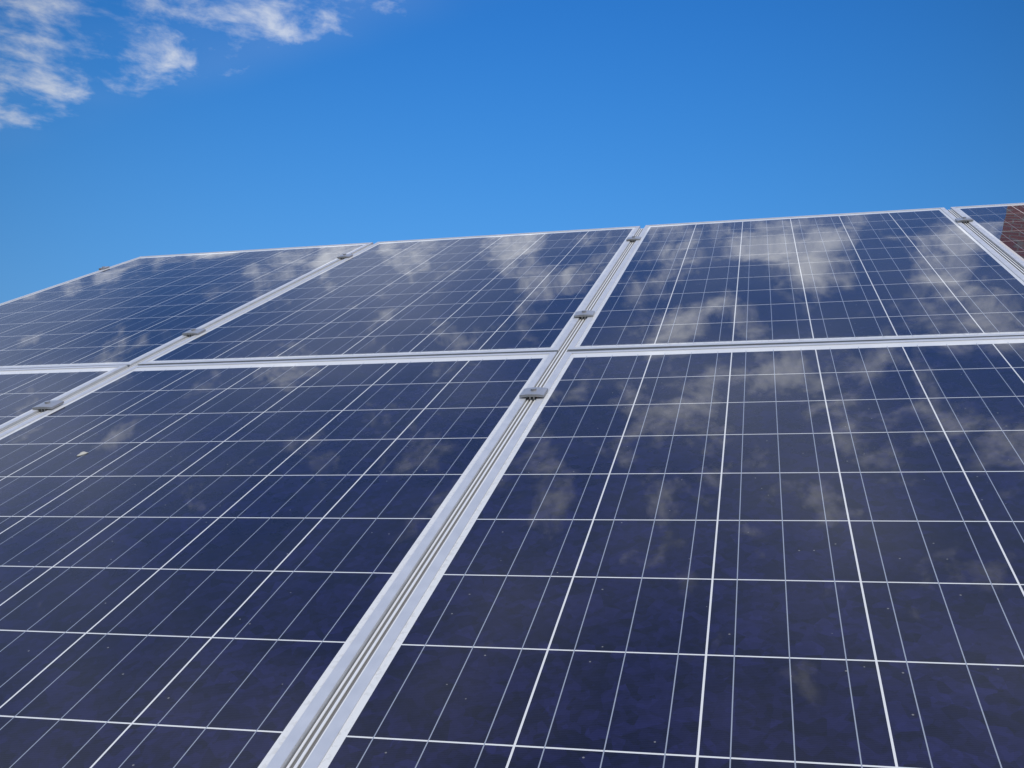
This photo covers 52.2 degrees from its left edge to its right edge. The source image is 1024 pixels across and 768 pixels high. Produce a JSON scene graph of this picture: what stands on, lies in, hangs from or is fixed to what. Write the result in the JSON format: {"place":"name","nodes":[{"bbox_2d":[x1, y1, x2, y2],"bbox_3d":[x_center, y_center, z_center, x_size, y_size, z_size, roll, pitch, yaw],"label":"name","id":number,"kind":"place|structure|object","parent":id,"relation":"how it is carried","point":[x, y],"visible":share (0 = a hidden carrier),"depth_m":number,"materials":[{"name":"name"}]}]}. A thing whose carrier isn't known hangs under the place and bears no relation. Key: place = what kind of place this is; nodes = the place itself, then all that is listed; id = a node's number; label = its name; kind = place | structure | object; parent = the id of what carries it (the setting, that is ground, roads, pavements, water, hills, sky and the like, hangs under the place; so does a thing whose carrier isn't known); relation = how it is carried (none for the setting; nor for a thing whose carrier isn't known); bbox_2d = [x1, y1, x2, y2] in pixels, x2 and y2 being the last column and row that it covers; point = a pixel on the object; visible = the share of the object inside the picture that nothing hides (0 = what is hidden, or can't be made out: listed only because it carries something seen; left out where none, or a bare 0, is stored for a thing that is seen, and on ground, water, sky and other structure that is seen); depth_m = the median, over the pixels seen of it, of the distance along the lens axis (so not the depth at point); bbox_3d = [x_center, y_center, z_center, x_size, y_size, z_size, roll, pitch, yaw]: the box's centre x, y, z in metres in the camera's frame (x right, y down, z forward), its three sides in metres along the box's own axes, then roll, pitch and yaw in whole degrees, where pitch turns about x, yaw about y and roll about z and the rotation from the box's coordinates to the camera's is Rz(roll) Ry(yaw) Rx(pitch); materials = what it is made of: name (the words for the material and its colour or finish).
{"place":"outdoors","nodes":[
{"label":"outdoors","id":0,"kind":"place"},
{"bbox_2d":[0,0,1023,303],"label":"sky","id":1,"kind":"structure","parent":0,"point":[130,129],"materials":[{"name":"blue"}]},
{"bbox_3d":[0.838,0.996,2.941,0.080,2.603,0.080,-2,-13,14],"label":"post","id":2,"kind":"object","parent":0,"visible":0},
{"bbox_3d":[0.870,-0.321,3.212,5.130,0.100,0.060,-2,17,14],"label":"purlin","id":3,"kind":"object","parent":2,"relation":"on","visible":0},
{"bbox_2d":[567,207,1023,351],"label":"solar panel","id":4,"kind":"object","parent":3,"relation":"on","point":[922,274],"visible":0.88,"depth_m":2.55,"materials":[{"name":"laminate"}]},
{"bbox_2d":[950,203,1023,268],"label":"solar panel","id":5,"kind":"object","parent":3,"relation":"on","point":[1000,227],"visible":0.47,"depth_m":3.10,"materials":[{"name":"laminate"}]},
{"bbox_3d":[0.327,1.126,0.826,0.080,1.394,0.080,-2,-13,14],"label":"post","id":6,"kind":"object","parent":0,"visible":0},
{"bbox_3d":[0.342,0.399,0.965,5.130,0.100,0.060,-2,17,14],"label":"purlin","id":7,"kind":"object","parent":6,"relation":"on","visible":0},
{"bbox_2d":[0,365,127,431],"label":"solar panel","id":8,"kind":"object","parent":7,"relation":"on","point":[24,392],"visible":0.6,"depth_m":2.31,"materials":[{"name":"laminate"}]},
{"bbox_2d":[0,245,370,433],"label":"mounting rail","id":9,"kind":"object","parent":7,"relation":"on","point":[156,353],"visible":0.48,"depth_m":2.43,"materials":[{"name":"metal"}]},
{"bbox_2d":[32,400,63,411],"bbox_3d":[-0.945,0.044,2.130,0.045,0.018,0.042,-1,17,14],"label":"clamp","id":10,"kind":"object","parent":9,"relation":"attached to","point":[47,405],"visible":1,"depth_m":2.12,"materials":[{"name":"silver metal"}]},
{"bbox_2d":[182,328,205,336],"bbox_3d":[-0.816,-0.132,2.681,0.045,0.018,0.042,-1,17,15],"label":"clamp","id":11,"kind":"object","parent":9,"relation":"attached to","point":[192,332],"visible":0.98,"depth_m":2.67,"materials":[{"name":"silver metal"}]},
{"bbox_2d":[337,254,352,259],"bbox_3d":[-0.585,-0.447,3.662,0.045,0.018,0.042,-2,17,14],"label":"clamp","id":12,"kind":"object","parent":9,"relation":"attached to","point":[343,256],"visible":0.96,"depth_m":3.65,"materials":[{"name":"silver metal"}]},
{"bbox_2d":[137,226,639,365],"bbox_3d":[-0.204,-0.287,3.071,0.990,0.035,1.650,-1,17,14],"label":"solar panel","id":13,"kind":"object","parent":9,"relation":"on","point":[532,292],"visible":0.79,"depth_m":2.78,"materials":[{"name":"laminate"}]},
{"bbox_2d":[0,352,556,767],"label":"solar panel","id":14,"kind":"object","parent":7,"relation":"on","point":[209,565],"visible":0.92,"depth_m":1.41,"materials":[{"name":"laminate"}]},
{"bbox_2d":[286,228,643,767],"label":"mounting rail","id":15,"kind":"object","parent":7,"relation":"on","point":[301,756],"visible":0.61,"depth_m":1.25,"materials":[{"name":"metal"}]},
{"bbox_2d":[519,387,547,400],"bbox_3d":[0.040,0.016,1.897,0.045,0.018,0.042,-1,17,15],"label":"clamp","id":16,"kind":"object","parent":15,"relation":"attached to","point":[533,392],"visible":1,"depth_m":1.89,"materials":[{"name":"silver metal"}]},
{"bbox_2d":[574,310,594,319],"bbox_3d":[0.170,-0.164,2.460,0.045,0.018,0.042,-2,17,11],"label":"clamp","id":17,"kind":"object","parent":15,"relation":"attached to","point":[584,314],"visible":0.99,"depth_m":2.45,"materials":[{"name":"silver metal"}]},
{"bbox_2d":[626,236,640,242],"bbox_3d":[0.400,-0.477,3.438,0.045,0.018,0.042,-1,17,14],"label":"clamp","id":18,"kind":"object","parent":15,"relation":"on","point":[634,238],"visible":1,"depth_m":3.42,"materials":[{"name":"silver metal"}]},
{"bbox_2d":[303,336,1023,767],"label":"solar panel","id":19,"kind":"object","parent":7,"relation":"on","point":[775,556],"visible":1,"depth_m":1.17,"materials":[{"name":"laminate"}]},
{"bbox_2d":[948,209,1023,274],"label":"mounting rail","id":20,"kind":"object","parent":7,"relation":"on","point":[999,251],"visible":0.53,"depth_m":2.81,"materials":[{"name":"metal"}]},
{"bbox_2d":[955,217,972,223],"bbox_3d":[1.381,-0.501,3.193,0.045,0.018,0.042,-2,17,12],"label":"clamp","id":21,"kind":"object","parent":20,"relation":"attached to","point":[963,220],"visible":0.99,"depth_m":3.18,"materials":[{"name":"silver metal"}]},
{"bbox_3d":[-1.871,0.043,2.591,0.064,0.071,3.408,-2,17,14],"label":"mounting rail","id":22,"kind":"object","parent":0,"visible":0},
{"bbox_2d":[0,242,372,368],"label":"solar panel","id":23,"kind":"object","parent":22,"relation":"on","point":[129,313],"visible":0.81,"depth_m":3.19,"materials":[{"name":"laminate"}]}
]}

